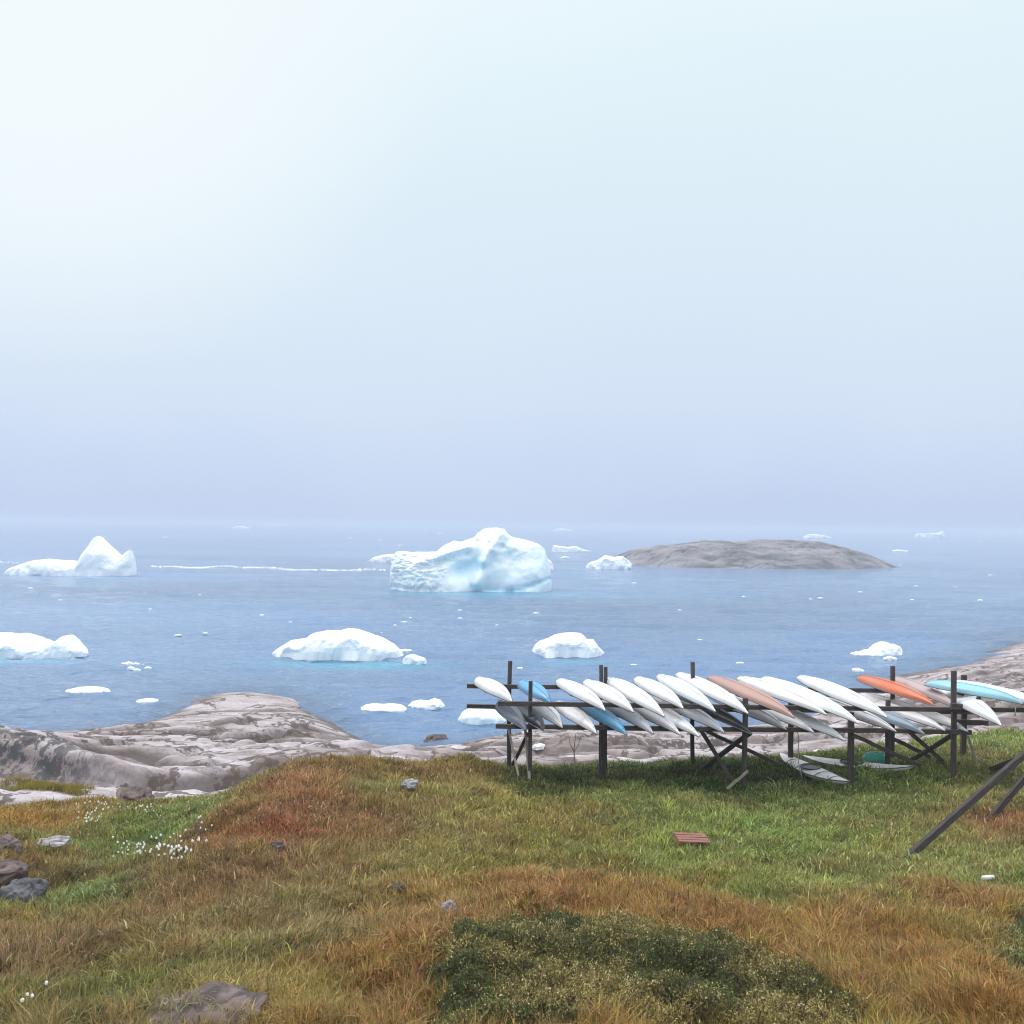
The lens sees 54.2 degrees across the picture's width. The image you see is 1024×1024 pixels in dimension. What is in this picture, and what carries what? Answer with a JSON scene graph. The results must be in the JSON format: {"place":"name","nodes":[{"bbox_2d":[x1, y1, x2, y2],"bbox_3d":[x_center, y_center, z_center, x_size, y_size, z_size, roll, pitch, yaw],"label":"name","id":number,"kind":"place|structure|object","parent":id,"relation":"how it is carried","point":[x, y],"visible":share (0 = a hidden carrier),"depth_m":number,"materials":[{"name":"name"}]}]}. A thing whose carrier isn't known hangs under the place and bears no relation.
{"place":"outdoors","nodes":[
{"label":"outdoors","id":0,"kind":"place"},
{"bbox_2d":[0,520,1023,746],"bbox_3d":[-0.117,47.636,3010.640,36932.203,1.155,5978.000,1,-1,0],"label":"sea","id":1,"kind":"structure","parent":0,"point":[786,624],"depth_m":108.06,"materials":[{"name":"liquid"}]},
{"bbox_2d":[0,632,88,659],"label":"iceberg","id":2,"kind":"object","parent":1,"relation":"on","point":[17,646],"visible":0.98,"depth_m":72.62,"materials":[{"name":"white ice"}]},
{"bbox_2d":[4,536,136,576],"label":"iceberg","id":3,"kind":"object","parent":1,"relation":"on","point":[100,556],"visible":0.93,"depth_m":177.91,"materials":[{"name":"white ice"}]},
{"bbox_2d":[66,686,110,693],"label":"ice floe","id":4,"kind":"object","parent":1,"relation":"on","point":[86,689],"visible":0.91,"depth_m":57.34,"materials":[{"name":"white ice"}]},
{"bbox_2d":[136,698,158,702],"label":"ice floe","id":5,"kind":"object","parent":1,"relation":"on","point":[147,700],"visible":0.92,"depth_m":54.97,"materials":[{"name":"white ice"}]},
{"bbox_2d":[0,561,385,570],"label":"foam line","id":6,"kind":"object","parent":1,"relation":"on","point":[259,567],"visible":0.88,"depth_m":214.28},
{"bbox_2d":[231,526,249,528],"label":"iceberg","id":7,"kind":"object","parent":1,"relation":"on","point":[240,527],"visible":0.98,"depth_m":1338.77,"materials":[{"name":"white ice"}]},
{"bbox_2d":[272,628,402,661],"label":"iceberg","id":8,"kind":"object","parent":1,"relation":"on","point":[351,644],"visible":0.96,"depth_m":73.04,"materials":[{"name":"white ice"}]},
{"bbox_2d":[368,554,392,561],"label":"iceberg","id":9,"kind":"object","parent":1,"relation":"on","point":[384,558],"visible":0.62,"depth_m":256.63,"materials":[{"name":"white ice"}]},
{"bbox_2d":[361,703,406,711],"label":"ice floe","id":10,"kind":"object","parent":1,"relation":"on","point":[391,707],"visible":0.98,"depth_m":53.14,"materials":[{"name":"white ice"}]},
{"bbox_2d":[402,654,426,664],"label":"ice floe","id":11,"kind":"object","parent":1,"relation":"on","point":[413,659],"visible":1,"depth_m":71.23,"materials":[{"name":"white ice"}]},
{"bbox_2d":[408,698,444,709],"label":"ice floe","id":12,"kind":"object","parent":1,"relation":"on","point":[433,704],"visible":0.99,"depth_m":54.16,"materials":[{"name":"white ice"}]},
{"bbox_2d":[423,734,449,741],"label":"boulder","id":13,"kind":"object","parent":1,"relation":"in","point":[432,737],"visible":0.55,"depth_m":45.74,"materials":[{"name":"grey stone"}]},
{"bbox_2d":[390,528,551,591],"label":"iceberg","id":14,"kind":"object","parent":1,"relation":"on","point":[493,560],"visible":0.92,"depth_m":148.62,"materials":[{"name":"white ice"}]},
{"bbox_2d":[458,709,505,724],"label":"iceberg","id":15,"kind":"object","parent":1,"relation":"on","point":[477,716],"visible":0.84,"depth_m":50.03,"materials":[{"name":"white ice"}]},
{"bbox_2d":[548,559,553,570],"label":"iceberg","id":16,"kind":"object","parent":1,"relation":"on","point":[551,566],"visible":0.43,"depth_m":217.32,"materials":[{"name":"white ice"}]},
{"bbox_2d":[553,528,573,531],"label":"iceberg","id":17,"kind":"object","parent":1,"relation":"on","point":[561,530],"visible":0.99,"depth_m":1539.97,"materials":[{"name":"white ice"}]},
{"bbox_2d":[532,632,603,657],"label":"iceberg","id":18,"kind":"object","parent":1,"relation":"on","point":[568,644],"visible":0.91,"depth_m":75.59,"materials":[{"name":"white ice"}]},
{"bbox_2d":[552,545,589,551],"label":"iceberg","id":19,"kind":"object","parent":1,"relation":"on","point":[555,548],"visible":0.85,"depth_m":373.38,"materials":[{"name":"white ice"}]},
{"bbox_2d":[586,555,631,568],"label":"iceberg","id":20,"kind":"object","parent":1,"relation":"on","point":[610,562],"visible":0.92,"depth_m":230.94,"materials":[{"name":"white ice"}]},
{"bbox_2d":[803,534,831,538],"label":"iceberg","id":21,"kind":"object","parent":1,"relation":"on","point":[817,536],"visible":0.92,"depth_m":959.80,"materials":[{"name":"white ice"}]},
{"bbox_2d":[852,668,864,671],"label":"ice floe","id":22,"kind":"object","parent":1,"relation":"on","point":[857,669],"visible":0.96,"depth_m":69.80,"materials":[{"name":"white ice"}]},
{"bbox_2d":[850,642,902,655],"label":"iceberg","id":23,"kind":"object","parent":1,"relation":"on","point":[881,649],"visible":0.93,"depth_m":78.45,"materials":[{"name":"white ice"}]},
{"bbox_2d":[883,656,896,660],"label":"ice floe","id":24,"kind":"object","parent":1,"relation":"on","point":[889,658],"visible":0.99,"depth_m":76.33,"materials":[{"name":"white ice"}]},
{"bbox_2d":[892,550,907,551],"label":"ice floe","id":25,"kind":"object","parent":1,"relation":"on","point":[899,551],"visible":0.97,"depth_m":439.56,"materials":[{"name":"white ice"}]},
{"bbox_2d":[914,531,944,537],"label":"iceberg","id":26,"kind":"object","parent":1,"relation":"on","point":[940,534],"visible":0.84,"depth_m":1122.74,"materials":[{"name":"white ice"}]},
{"bbox_2d":[0,642,1023,806],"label":"rocky shore","id":27,"kind":"structure","parent":0,"point":[217,743],"depth_m":37.11,"materials":[{"name":"grey stone"}]},
{"bbox_2d":[532,743,544,750],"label":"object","id":28,"kind":"structure","parent":27,"relation":"on","point":[539,746],"depth_m":37.77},
{"bbox_2d":[0,727,1023,1023],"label":"ground","id":29,"kind":"structure","parent":0,"point":[472,834],"depth_m":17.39,"materials":[{"name":"green plant"}]},
{"bbox_2d":[0,834,21,855],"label":"boulder","id":30,"kind":"object","parent":29,"relation":"on","point":[8,841],"visible":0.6,"depth_m":16.49,"materials":[{"name":"grey stone"}]},
{"bbox_2d":[0,859,28,887],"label":"boulder","id":31,"kind":"object","parent":29,"relation":"on","point":[10,870],"visible":0.71,"depth_m":14.91,"materials":[{"name":"grey stone"}]},
{"bbox_2d":[0,877,48,904],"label":"boulder","id":32,"kind":"object","parent":29,"relation":"on","point":[23,888],"visible":0.58,"depth_m":12.86,"materials":[{"name":"grey stone"}]},
{"bbox_2d":[36,835,70,849],"bbox_3d":[-8.161,5.877,17.735,0.606,0.229,0.506,1,-1,-20],"label":"boulder","id":33,"kind":"object","parent":29,"relation":"on","point":[56,840],"visible":0.73,"depth_m":17.66,"materials":[{"name":"grey stone"}]},
{"bbox_2d":[116,783,154,801],"bbox_3d":[-9.474,7.292,25.139,0.955,0.787,1.749,1,-1,-12],"label":"boulder","id":34,"kind":"object","parent":29,"relation":"on","point":[142,791],"visible":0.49,"depth_m":24.87,"materials":[{"name":"grey stone"}]},
{"bbox_2d":[146,980,267,1023],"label":"boulder","id":35,"kind":"object","parent":29,"relation":"on","point":[240,994],"visible":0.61,"depth_m":6.86,"materials":[{"name":"grey stone"}]},
{"bbox_2d":[269,840,285,853],"bbox_3d":[-3.238,4.645,13.804,0.224,0.203,0.179,1,-1,-11],"label":"boulder","id":36,"kind":"object","parent":29,"relation":"on","point":[275,843],"visible":0.66,"depth_m":13.76,"materials":[{"name":"grey stone"}]},
{"bbox_2d":[391,882,403,890],"bbox_3d":[-1.338,4.384,11.694,0.159,0.087,0.177,1,-1,12],"label":"boulder","id":37,"kind":"object","parent":29,"relation":"on","point":[397,884],"visible":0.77,"depth_m":11.66,"materials":[{"name":"grey stone"}]},
{"bbox_2d":[400,778,418,790],"bbox_3d":[-1.927,5.151,18.853,0.271,0.225,0.388,0,-1,43],"label":"boulder","id":38,"kind":"object","parent":29,"relation":"on","point":[412,783],"visible":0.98,"depth_m":18.76,"materials":[{"name":"grey stone"}]},
{"bbox_2d":[440,900,456,915],"bbox_3d":[-0.638,4.018,10.128,0.180,0.181,0.120,0,-1,27],"label":"boulder","id":39,"kind":"object","parent":29,"relation":"on","point":[447,903],"visible":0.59,"depth_m":10.10,"materials":[{"name":"grey stone"}]},
{"bbox_2d":[569,735,580,778],"bbox_3d":[1.373,5.386,21.934,0.276,1.181,0.040,1,-1,0],"label":"dead sapling","id":40,"kind":"object","parent":29,"relation":"on","point":[574,755],"visible":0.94,"depth_m":21.93,"materials":[{"name":"wood"}]},
{"bbox_2d":[420,905,871,1023],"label":"willow shrub","id":41,"kind":"object","parent":29,"relation":"on","point":[504,941],"visible":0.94,"depth_m":7.81,"materials":[{"name":"green plant"}]},
{"bbox_2d":[673,832,710,845],"bbox_3d":[2.881,5.236,16.002,0.514,0.066,0.387,4,3,-5],"label":"board pallet","id":42,"kind":"object","parent":29,"relation":"on","point":[681,837],"visible":1,"depth_m":15.96,"materials":[{"name":"brown wood"}]},
{"bbox_2d":[467,661,1023,789],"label":"kayak rack","id":43,"kind":"object","parent":29,"relation":"on","point":[954,709],"visible":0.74,"depth_m":21.41,"materials":[{"name":"brown wood"}]},
{"bbox_2d":[474,676,512,700],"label":"kayak","id":44,"kind":"object","parent":43,"relation":"on","point":[493,688],"visible":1,"depth_m":22.31,"materials":[{"name":"white plastic"}]},
{"bbox_2d":[495,700,526,729],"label":"kayak","id":45,"kind":"object","parent":43,"relation":"on","point":[513,715],"visible":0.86,"depth_m":21.65,"materials":[{"name":"grey plastic"}]},
{"bbox_2d":[516,706,543,730],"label":"kayak","id":46,"kind":"object","parent":43,"relation":"on","point":[535,719],"visible":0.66,"depth_m":21.34,"materials":[{"name":"grey plastic"}]},
{"bbox_2d":[517,679,550,701],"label":"kayak","id":47,"kind":"object","parent":43,"relation":"on","point":[540,693],"visible":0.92,"depth_m":22.04,"materials":[{"name":"blue plastic"}]},
{"bbox_2d":[532,699,562,727],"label":"kayak","id":48,"kind":"object","parent":43,"relation":"on","point":[551,714],"visible":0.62,"depth_m":21.77,"materials":[{"name":"white plastic"}]},
{"bbox_2d":[555,700,596,733],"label":"kayak","id":49,"kind":"object","parent":43,"relation":"on","point":[578,716],"visible":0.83,"depth_m":21.49,"materials":[{"name":"white plastic"}]},
{"bbox_2d":[555,678,605,710],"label":"kayak","id":50,"kind":"object","parent":43,"relation":"on","point":[581,692],"visible":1,"depth_m":21.85,"materials":[{"name":"white plastic"}]},
{"bbox_2d":[580,701,626,734],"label":"kayak","id":51,"kind":"object","parent":43,"relation":"on","point":[608,718],"visible":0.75,"depth_m":21.45,"materials":[{"name":"blue plastic"}]},
{"bbox_2d":[582,679,633,712],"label":"kayak","id":52,"kind":"object","parent":43,"relation":"on","point":[606,692],"visible":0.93,"depth_m":21.70,"materials":[{"name":"white plastic"}]},
{"bbox_2d":[601,700,653,733],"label":"kayak","id":53,"kind":"object","parent":43,"relation":"on","point":[635,718],"visible":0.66,"depth_m":21.55,"materials":[{"name":"grey plastic"}]},
{"bbox_2d":[606,677,664,716],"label":"kayak","id":54,"kind":"object","parent":43,"relation":"on","point":[631,692],"visible":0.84,"depth_m":21.60,"materials":[{"name":"white plastic"}]},
{"bbox_2d":[627,699,680,734],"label":"kayak","id":55,"kind":"object","parent":43,"relation":"on","point":[665,722],"visible":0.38,"depth_m":21.44,"materials":[{"name":"white plastic"}]},
{"bbox_2d":[633,676,683,708],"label":"kayak","id":56,"kind":"object","parent":43,"relation":"on","point":[659,690],"visible":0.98,"depth_m":22.24,"materials":[{"name":"white plastic"}]},
{"bbox_2d":[657,702,699,736],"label":"kayak","id":57,"kind":"object","parent":43,"relation":"on","point":[679,721],"visible":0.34,"depth_m":21.16,"materials":[{"name":"white plastic"}]},
{"bbox_2d":[656,674,716,711],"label":"kayak","id":58,"kind":"object","parent":43,"relation":"on","point":[683,689],"visible":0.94,"depth_m":22.27,"materials":[{"name":"white plastic"}]},
{"bbox_2d":[653,696,724,732],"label":"kayak","id":59,"kind":"object","parent":43,"relation":"on","point":[701,717],"visible":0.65,"depth_m":21.83,"materials":[{"name":"grey plastic"}]},
{"bbox_2d":[675,672,748,713],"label":"kayak","id":60,"kind":"object","parent":43,"relation":"on","point":[707,688],"visible":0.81,"depth_m":22.19,"materials":[{"name":"white plastic"}]},
{"bbox_2d":[676,694,751,733],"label":"kayak","id":61,"kind":"object","parent":43,"relation":"on","point":[723,716],"visible":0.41,"depth_m":21.70,"materials":[{"name":"grey plastic"}]},
{"bbox_2d":[710,697,786,729],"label":"kayak","id":62,"kind":"object","parent":43,"relation":"on","point":[765,716],"visible":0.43,"depth_m":22.01,"materials":[{"name":"grey plastic"}]},
{"bbox_2d":[707,675,794,717],"bbox_3d":[5.253,4.023,22.477,0.522,0.240,4.850,-7,1,-10],"label":"kayak","id":63,"kind":"object","parent":43,"relation":"on","point":[749,692],"visible":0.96,"depth_m":21.98,"materials":[{"name":"pink plastic"}]},
{"bbox_2d":[731,693,814,732],"bbox_3d":[5.823,4.495,22.928,0.484,0.240,4.200,-8,2,-13],"label":"kayak","id":64,"kind":"object","parent":43,"relation":"on","point":[798,722],"visible":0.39,"depth_m":21.63,"materials":[{"name":"white plastic"}]},
{"bbox_2d":[736,676,826,714],"bbox_3d":[5.977,4.033,22.604,0.522,0.240,4.398,-11,2,-11],"label":"kayak","id":65,"kind":"object","parent":43,"relation":"on","point":[781,692],"visible":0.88,"depth_m":22.09,"materials":[{"name":"white plastic"}]},
{"bbox_2d":[760,676,859,723],"bbox_3d":[6.464,4.033,22.177,0.541,0.240,5.295,-6,1,-7],"label":"kayak","id":66,"kind":"object","parent":43,"relation":"on","point":[824,703],"visible":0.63,"depth_m":21.15,"materials":[{"name":"white plastic"}]},
{"bbox_2d":[789,710,845,740],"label":"kayak","id":67,"kind":"object","parent":43,"relation":"on","point":[813,723],"visible":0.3,"depth_m":21.03,"materials":[{"name":"grey plastic"}]},
{"bbox_2d":[797,732,801,777],"bbox_3d":[6.295,5.281,21.936,0.061,1.010,0.418,1,-1,3],"label":"rope","id":68,"kind":"object","parent":67,"relation":"hanging from","point":[798,755],"visible":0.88,"depth_m":21.90,"materials":[{"name":"grey"}]},
{"bbox_2d":[796,675,887,717],"bbox_3d":[7.338,4.049,22.622,0.541,0.240,4.860,-9,1,-5],"label":"kayak","id":69,"kind":"object","parent":43,"relation":"on","point":[838,692],"visible":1,"depth_m":22.14,"materials":[{"name":"white plastic"}]},
{"bbox_2d":[825,696,896,731],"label":"kayak","id":70,"kind":"object","parent":43,"relation":"on","point":[867,717],"visible":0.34,"depth_m":21.92,"materials":[{"name":"white plastic"}]},
{"bbox_2d":[826,696,924,733],"bbox_3d":[8.154,4.522,22.860,0.484,0.240,4.000,-9,2,-13],"label":"kayak","id":71,"kind":"object","parent":43,"relation":"on","point":[896,720],"visible":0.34,"depth_m":21.62,"materials":[{"name":"white plastic"}]},
{"bbox_2d":[856,675,934,705],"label":"kayak","id":72,"kind":"object","parent":43,"relation":"on","point":[892,687],"visible":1,"depth_m":22.99,"materials":[{"name":"orange plastic"}]},
{"bbox_2d":[860,694,945,730],"bbox_3d":[8.708,4.534,23.344,0.484,0.240,4.300,-5,1,-13],"label":"kayak","id":73,"kind":"object","parent":43,"relation":"on","point":[918,718],"visible":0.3,"depth_m":22.19,"materials":[{"name":"white plastic"}]},
{"bbox_2d":[860,693,968,731],"bbox_3d":[9.171,4.538,23.218,0.484,0.240,4.200,-7,2,-13],"label":"kayak","id":74,"kind":"object","parent":43,"relation":"on","point":[937,717],"visible":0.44,"depth_m":22.30,"materials":[{"name":"white plastic"}]},
{"bbox_2d":[895,676,950,705],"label":"kayak","id":75,"kind":"object","parent":43,"relation":"on","point":[934,694],"visible":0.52,"depth_m":22.57,"materials":[{"name":"white plastic"}]},
{"bbox_2d":[937,689,1002,725],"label":"kayak","id":76,"kind":"object","parent":43,"relation":"on","point":[981,709],"visible":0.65,"depth_m":20.67,"materials":[{"name":"white plastic"}]},
{"bbox_2d":[924,680,1023,704],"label":"kayak","id":77,"kind":"object","parent":43,"relation":"on","point":[963,688],"visible":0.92,"depth_m":21.35,"materials":[{"name":"teal plastic"}]},
{"bbox_2d":[957,680,1023,702],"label":"kayak","id":78,"kind":"object","parent":43,"relation":"on","point":[1019,695],"visible":0.25,"depth_m":21.79,"materials":[{"name":"white plastic"}]},
{"bbox_2d":[779,752,849,784],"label":"kayak","id":79,"kind":"object","parent":29,"relation":"on","point":[811,770],"visible":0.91,"depth_m":22.42,"materials":[{"name":"white plastic"}]},
{"bbox_2d":[802,755,914,772],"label":"kayak","id":80,"kind":"object","parent":29,"relation":"on","point":[842,762],"visible":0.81,"depth_m":22.69,"materials":[{"name":"white plastic"}]},
{"bbox_2d":[862,751,884,763],"bbox_3d":[8.399,5.744,23.078,0.616,0.435,0.456,1,-1,0],"label":"tarpaulin bundle","id":81,"kind":"object","parent":29,"relation":"on","point":[875,756],"visible":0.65,"depth_m":22.93,"materials":[{"name":"green fabric"}]},
{"bbox_2d":[902,750,1023,859],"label":"timber trestle","id":82,"kind":"object","parent":29,"relation":"on","point":[1007,767],"visible":0.94,"depth_m":16.68,"materials":[{"name":"grey wood"}]},
{"bbox_2d":[981,875,994,880],"bbox_3d":[6.395,4.912,13.430,0.179,0.064,0.066,1,-1,-13],"label":"drinks can","id":83,"kind":"object","parent":29,"relation":"on","point":[989,877],"visible":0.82,"depth_m":13.41,"materials":[{"name":"white metal"}]},
{"bbox_2d":[974,899,1023,977],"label":"willow shrub","id":84,"kind":"object","parent":29,"relation":"on","point":[1016,927],"visible":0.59,"depth_m":9.33,"materials":[{"name":"green plant"}]},
{"bbox_2d":[0,0,1023,531],"label":"sky","id":85,"kind":"structure","parent":0,"point":[713,264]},
{"bbox_2d":[614,539,899,568],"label":"island","id":86,"kind":"structure","parent":0,"point":[771,554],"depth_m":249.57,"materials":[{"name":"grey stone"}]}
]}

